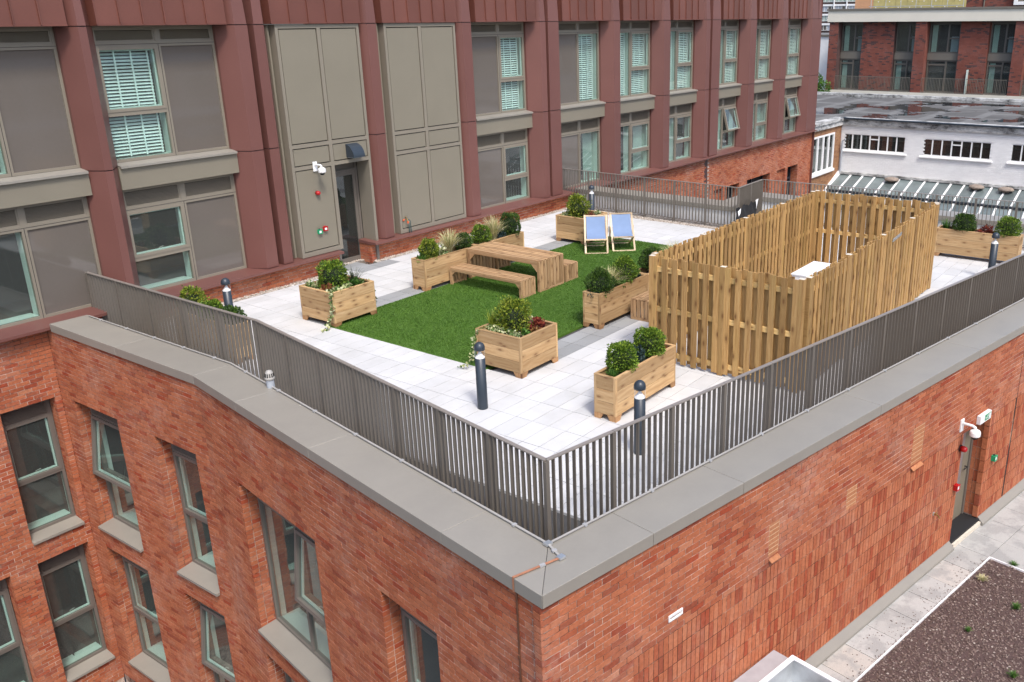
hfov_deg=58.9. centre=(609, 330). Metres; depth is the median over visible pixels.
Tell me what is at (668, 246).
grass clump
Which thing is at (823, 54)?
pale block
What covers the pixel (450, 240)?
grass clump
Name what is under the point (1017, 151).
window
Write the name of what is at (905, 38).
window
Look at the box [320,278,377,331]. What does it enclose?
trailing ivy
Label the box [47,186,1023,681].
brick wing
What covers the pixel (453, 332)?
lawn
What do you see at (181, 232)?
window
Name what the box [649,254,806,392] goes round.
timber screen
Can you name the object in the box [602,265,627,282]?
grass clump
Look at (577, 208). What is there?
clipped shrub
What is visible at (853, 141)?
window
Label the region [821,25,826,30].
window
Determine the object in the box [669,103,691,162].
window
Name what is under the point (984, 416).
exit sign
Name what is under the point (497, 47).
window
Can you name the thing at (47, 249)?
window
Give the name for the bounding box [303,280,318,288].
leafy plant
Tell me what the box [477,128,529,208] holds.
window
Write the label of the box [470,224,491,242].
clipped shrub
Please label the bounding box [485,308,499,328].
grass clump
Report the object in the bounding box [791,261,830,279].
condenser unit
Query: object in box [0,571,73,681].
window
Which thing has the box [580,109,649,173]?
window
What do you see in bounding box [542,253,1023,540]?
railing
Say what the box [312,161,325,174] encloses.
dome camera
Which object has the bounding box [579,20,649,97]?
window
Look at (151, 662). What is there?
window
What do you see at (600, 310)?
planter
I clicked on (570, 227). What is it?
planter
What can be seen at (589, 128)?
window
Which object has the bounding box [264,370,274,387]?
vent pipe
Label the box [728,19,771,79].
window
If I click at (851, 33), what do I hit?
window
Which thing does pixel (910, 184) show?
glass roof
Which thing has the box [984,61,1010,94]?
window
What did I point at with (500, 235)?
leafy plant
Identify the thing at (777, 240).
timber screen
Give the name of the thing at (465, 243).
clipped shrub
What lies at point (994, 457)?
call point
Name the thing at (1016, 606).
weed
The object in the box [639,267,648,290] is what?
planter
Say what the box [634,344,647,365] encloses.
leafy plant
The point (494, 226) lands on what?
grass clump
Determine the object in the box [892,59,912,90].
window
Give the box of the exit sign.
[976,409,991,424]
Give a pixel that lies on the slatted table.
(548, 266)
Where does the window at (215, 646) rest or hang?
in the brick wing
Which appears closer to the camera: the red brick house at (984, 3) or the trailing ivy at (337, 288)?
the trailing ivy at (337, 288)
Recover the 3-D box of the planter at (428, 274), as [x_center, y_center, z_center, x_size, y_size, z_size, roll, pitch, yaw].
[-3.599,-1.403,19.801,0.404,0.684,1.644,12,23,33]
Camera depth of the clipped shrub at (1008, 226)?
20.61 m
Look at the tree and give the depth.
73.37 m
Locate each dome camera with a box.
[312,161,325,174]
[959,418,980,439]
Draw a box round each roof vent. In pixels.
[884,177,898,181]
[968,184,984,189]
[998,187,1013,192]
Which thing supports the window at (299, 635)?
in the brick wing
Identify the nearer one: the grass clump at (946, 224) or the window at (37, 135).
the window at (37, 135)
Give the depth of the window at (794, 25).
40.08 m
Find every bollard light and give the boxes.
[221,278,232,306]
[474,342,487,409]
[589,185,594,210]
[634,380,645,454]
[988,232,999,267]
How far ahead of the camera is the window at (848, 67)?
75.07 m
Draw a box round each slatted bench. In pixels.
[449,263,535,298]
[495,258,577,281]
[631,290,648,321]
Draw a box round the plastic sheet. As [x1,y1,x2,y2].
[735,199,757,221]
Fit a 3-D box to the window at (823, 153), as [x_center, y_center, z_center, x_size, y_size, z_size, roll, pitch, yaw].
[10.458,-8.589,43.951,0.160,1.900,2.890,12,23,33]
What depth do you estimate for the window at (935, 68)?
71.42 m
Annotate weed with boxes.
[977,573,987,580]
[1006,668,1018,678]
[1007,560,1017,565]
[1011,601,1020,608]
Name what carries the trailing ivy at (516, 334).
in the planter at (521, 356)
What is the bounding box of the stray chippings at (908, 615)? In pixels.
[826,560,983,681]
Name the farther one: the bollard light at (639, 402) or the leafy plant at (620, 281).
the leafy plant at (620, 281)
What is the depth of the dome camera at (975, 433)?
14.08 m
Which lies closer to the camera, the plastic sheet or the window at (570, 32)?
the plastic sheet
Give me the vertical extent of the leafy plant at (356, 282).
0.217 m
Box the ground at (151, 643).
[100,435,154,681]
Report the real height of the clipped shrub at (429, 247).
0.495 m
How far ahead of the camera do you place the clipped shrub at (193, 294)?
15.66 m
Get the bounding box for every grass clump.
[345,266,365,285]
[429,228,466,252]
[477,215,508,240]
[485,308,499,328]
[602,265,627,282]
[605,368,618,376]
[664,240,677,249]
[940,217,952,228]
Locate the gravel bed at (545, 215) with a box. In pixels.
[233,209,1023,302]
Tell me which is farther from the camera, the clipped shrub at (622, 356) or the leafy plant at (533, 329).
the leafy plant at (533, 329)
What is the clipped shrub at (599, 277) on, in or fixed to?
in the planter at (600, 310)
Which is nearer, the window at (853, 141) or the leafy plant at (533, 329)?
the leafy plant at (533, 329)
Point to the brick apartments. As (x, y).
(938, 51)
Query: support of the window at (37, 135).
in the apartment building
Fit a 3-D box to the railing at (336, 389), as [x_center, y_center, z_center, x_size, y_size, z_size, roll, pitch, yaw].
[-3.020,1.197,11.698,6.664,1.290,0.052,17,26,42]
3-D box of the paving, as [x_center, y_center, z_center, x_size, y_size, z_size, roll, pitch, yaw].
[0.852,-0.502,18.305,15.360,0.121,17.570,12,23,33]
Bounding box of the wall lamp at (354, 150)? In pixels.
[345,143,364,157]
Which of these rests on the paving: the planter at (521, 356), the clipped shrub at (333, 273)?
the planter at (521, 356)
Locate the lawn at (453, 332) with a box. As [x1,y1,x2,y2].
[324,236,672,369]
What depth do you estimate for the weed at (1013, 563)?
14.57 m
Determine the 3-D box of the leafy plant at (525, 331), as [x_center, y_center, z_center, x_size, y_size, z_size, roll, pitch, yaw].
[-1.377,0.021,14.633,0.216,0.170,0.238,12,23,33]
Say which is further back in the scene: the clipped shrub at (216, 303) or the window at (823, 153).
the window at (823, 153)
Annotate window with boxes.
[0,26,79,177]
[0,196,101,328]
[0,368,85,545]
[0,506,115,681]
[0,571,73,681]
[90,408,143,552]
[91,25,228,162]
[122,173,246,289]
[122,552,204,681]
[171,444,283,596]
[200,595,290,681]
[257,497,332,681]
[284,671,294,681]
[400,606,440,681]
[470,22,525,115]
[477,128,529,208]
[558,21,598,104]
[561,117,599,187]
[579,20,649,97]
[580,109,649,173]
[637,20,693,90]
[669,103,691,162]
[717,96,739,150]
[719,19,738,84]
[726,91,767,142]
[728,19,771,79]
[782,87,800,134]
[786,19,800,75]
[812,132,834,177]
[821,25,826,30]
[838,58,859,88]
[840,133,905,155]
[841,24,862,51]
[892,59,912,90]
[895,23,915,52]
[919,138,991,162]
[924,60,956,91]
[928,23,961,53]
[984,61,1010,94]
[989,23,1015,53]
[1006,144,1023,164]
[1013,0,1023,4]
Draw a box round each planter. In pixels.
[176,312,252,363]
[299,275,376,326]
[411,244,476,290]
[473,231,523,264]
[475,319,557,378]
[556,210,607,243]
[583,273,646,329]
[594,343,675,422]
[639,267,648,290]
[934,225,1023,260]
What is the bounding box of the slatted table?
[467,241,563,291]
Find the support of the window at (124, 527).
in the brick wing
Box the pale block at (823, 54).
[818,33,828,89]
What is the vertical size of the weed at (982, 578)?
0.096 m
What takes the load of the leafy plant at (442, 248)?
on the planter at (428, 274)
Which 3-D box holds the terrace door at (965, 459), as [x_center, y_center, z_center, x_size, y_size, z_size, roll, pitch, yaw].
[5.862,2.426,15.245,1.060,2.000,0.126,-18,26,-41]
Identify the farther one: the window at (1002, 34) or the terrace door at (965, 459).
the window at (1002, 34)
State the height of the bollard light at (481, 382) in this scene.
1.046 m
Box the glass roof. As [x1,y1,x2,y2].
[823,170,1023,217]
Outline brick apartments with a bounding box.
[825,6,1023,169]
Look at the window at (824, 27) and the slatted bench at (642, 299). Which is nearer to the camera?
the slatted bench at (642, 299)
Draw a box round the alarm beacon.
[958,445,967,452]
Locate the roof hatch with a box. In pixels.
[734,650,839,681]
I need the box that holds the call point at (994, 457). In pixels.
[991,454,997,461]
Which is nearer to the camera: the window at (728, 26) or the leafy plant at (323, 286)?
the leafy plant at (323, 286)
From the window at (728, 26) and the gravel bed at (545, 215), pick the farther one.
the window at (728, 26)
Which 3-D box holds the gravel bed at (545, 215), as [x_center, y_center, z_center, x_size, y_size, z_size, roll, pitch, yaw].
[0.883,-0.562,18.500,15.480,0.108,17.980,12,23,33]
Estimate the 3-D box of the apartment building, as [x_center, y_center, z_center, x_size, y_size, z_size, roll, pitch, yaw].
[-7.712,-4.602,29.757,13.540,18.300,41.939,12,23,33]
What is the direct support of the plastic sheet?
hanging from the railing at (747, 194)
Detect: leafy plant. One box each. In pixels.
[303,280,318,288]
[320,283,334,290]
[346,276,361,285]
[416,252,425,262]
[432,242,447,256]
[497,228,505,238]
[518,328,530,335]
[528,316,545,328]
[530,326,541,331]
[559,211,572,218]
[614,277,625,287]
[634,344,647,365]
[975,224,994,234]
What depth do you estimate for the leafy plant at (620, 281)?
17.18 m
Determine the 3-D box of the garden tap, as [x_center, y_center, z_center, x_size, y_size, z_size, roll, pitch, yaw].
[-5.008,-2.576,22.270,0.224,0.489,0.126,-8,20,-21]
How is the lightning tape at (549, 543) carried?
on the brick wing
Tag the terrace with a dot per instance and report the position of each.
(998, 537)
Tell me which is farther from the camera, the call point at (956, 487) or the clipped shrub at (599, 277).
the clipped shrub at (599, 277)
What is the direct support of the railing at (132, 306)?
on the paving
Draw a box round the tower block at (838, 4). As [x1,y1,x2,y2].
[821,0,854,32]
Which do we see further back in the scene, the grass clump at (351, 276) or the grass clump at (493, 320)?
the grass clump at (351, 276)
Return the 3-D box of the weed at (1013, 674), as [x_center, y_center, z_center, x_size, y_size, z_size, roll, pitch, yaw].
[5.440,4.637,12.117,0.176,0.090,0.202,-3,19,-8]
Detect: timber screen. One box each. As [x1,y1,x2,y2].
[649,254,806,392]
[651,191,815,342]
[800,203,939,389]
[811,190,938,276]
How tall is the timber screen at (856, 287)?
1.821 m
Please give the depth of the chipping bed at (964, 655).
12.86 m
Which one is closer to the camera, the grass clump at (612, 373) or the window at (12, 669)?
the grass clump at (612, 373)
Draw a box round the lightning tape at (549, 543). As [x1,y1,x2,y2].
[88,298,1023,560]
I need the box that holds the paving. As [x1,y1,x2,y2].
[161,210,1023,539]
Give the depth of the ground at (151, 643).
26.74 m
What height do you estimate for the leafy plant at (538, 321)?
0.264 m
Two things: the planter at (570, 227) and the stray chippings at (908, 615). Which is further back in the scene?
the planter at (570, 227)
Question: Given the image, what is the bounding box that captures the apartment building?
[0,0,822,681]
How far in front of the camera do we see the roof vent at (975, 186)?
41.84 m
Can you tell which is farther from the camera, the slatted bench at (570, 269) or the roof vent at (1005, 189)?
the roof vent at (1005, 189)
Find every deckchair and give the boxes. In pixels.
[584,215,608,253]
[609,212,635,250]
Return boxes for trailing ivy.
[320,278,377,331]
[457,324,523,367]
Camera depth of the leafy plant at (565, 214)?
23.30 m
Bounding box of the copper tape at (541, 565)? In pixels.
[512,558,558,681]
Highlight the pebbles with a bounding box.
[163,207,1023,318]
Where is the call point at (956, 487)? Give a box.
[953,483,960,491]
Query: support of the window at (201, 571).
in the brick wing
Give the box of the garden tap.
[403,216,411,232]
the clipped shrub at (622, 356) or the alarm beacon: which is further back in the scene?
the alarm beacon
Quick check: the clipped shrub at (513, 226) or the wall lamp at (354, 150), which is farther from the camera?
the clipped shrub at (513, 226)
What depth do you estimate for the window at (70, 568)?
17.86 m
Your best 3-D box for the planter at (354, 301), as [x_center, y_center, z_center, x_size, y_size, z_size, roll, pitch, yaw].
[-5.276,-0.589,17.488,0.974,0.684,1.024,12,23,33]
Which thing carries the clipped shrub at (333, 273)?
in the planter at (354, 301)
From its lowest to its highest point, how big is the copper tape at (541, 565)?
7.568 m
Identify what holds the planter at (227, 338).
on the paving
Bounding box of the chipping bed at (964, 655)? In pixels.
[857,559,1023,681]
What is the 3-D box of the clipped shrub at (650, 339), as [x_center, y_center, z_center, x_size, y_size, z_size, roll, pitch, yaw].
[0.584,0.163,13.600,0.545,0.460,0.541,-8,20,-21]
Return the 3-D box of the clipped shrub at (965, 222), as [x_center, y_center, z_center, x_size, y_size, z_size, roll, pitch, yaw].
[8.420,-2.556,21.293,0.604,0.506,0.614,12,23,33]
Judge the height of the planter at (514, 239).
0.684 m
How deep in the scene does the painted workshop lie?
44.28 m
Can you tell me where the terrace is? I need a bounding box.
[817,491,1023,681]
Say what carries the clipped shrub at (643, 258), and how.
in the planter at (643, 270)
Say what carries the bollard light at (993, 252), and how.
on the paving
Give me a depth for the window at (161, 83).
17.28 m
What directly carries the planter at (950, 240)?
on the paving
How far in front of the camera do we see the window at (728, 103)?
36.01 m
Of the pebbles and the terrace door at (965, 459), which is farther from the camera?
the pebbles
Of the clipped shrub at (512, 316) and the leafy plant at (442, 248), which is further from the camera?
the leafy plant at (442, 248)
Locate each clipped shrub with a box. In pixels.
[177,285,209,312]
[198,298,224,318]
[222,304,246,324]
[315,258,348,287]
[417,237,439,259]
[455,232,473,250]
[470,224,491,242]
[490,295,533,335]
[499,212,521,235]
[566,192,592,217]
[583,266,617,297]
[604,340,639,372]
[609,254,640,283]
[632,325,666,357]
[637,246,663,269]
[951,212,976,232]
[994,215,1022,237]
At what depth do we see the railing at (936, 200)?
23.44 m
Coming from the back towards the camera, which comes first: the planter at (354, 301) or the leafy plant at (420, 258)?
the leafy plant at (420, 258)
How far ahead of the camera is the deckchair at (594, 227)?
22.38 m
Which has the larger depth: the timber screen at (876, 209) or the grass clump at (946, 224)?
the grass clump at (946, 224)
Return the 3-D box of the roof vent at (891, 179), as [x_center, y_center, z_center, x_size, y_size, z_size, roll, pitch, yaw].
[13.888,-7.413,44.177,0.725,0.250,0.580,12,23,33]
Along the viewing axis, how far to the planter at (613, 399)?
13.02 m
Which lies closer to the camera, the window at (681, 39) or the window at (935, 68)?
the window at (681, 39)
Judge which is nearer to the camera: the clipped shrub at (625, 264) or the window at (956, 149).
the clipped shrub at (625, 264)
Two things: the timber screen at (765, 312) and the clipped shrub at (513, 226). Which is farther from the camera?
the clipped shrub at (513, 226)
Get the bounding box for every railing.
[85,272,262,379]
[255,320,545,539]
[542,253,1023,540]
[562,168,762,225]
[761,179,1023,245]
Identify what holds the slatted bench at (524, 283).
on the lawn at (453, 332)
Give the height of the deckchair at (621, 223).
0.844 m
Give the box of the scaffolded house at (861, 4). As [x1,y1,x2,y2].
[855,0,965,8]
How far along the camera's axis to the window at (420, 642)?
11.21 m
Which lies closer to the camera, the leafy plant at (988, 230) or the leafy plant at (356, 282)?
the leafy plant at (356, 282)
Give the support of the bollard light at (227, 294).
on the paving
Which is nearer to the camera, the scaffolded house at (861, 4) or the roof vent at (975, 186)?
the roof vent at (975, 186)
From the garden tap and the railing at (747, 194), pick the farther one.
the railing at (747, 194)
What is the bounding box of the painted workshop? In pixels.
[811,92,1023,209]
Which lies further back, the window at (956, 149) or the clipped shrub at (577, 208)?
the window at (956, 149)
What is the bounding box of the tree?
[817,73,831,91]
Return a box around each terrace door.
[335,162,379,269]
[952,428,973,519]
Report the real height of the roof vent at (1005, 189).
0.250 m
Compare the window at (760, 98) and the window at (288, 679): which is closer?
the window at (288, 679)
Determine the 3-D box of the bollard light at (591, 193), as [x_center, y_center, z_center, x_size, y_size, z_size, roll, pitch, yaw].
[-0.501,-3.614,25.567,0.162,1.046,0.162,12,23,33]
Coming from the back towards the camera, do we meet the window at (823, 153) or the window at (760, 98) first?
the window at (823, 153)
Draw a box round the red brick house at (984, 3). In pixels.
[966,0,1023,81]

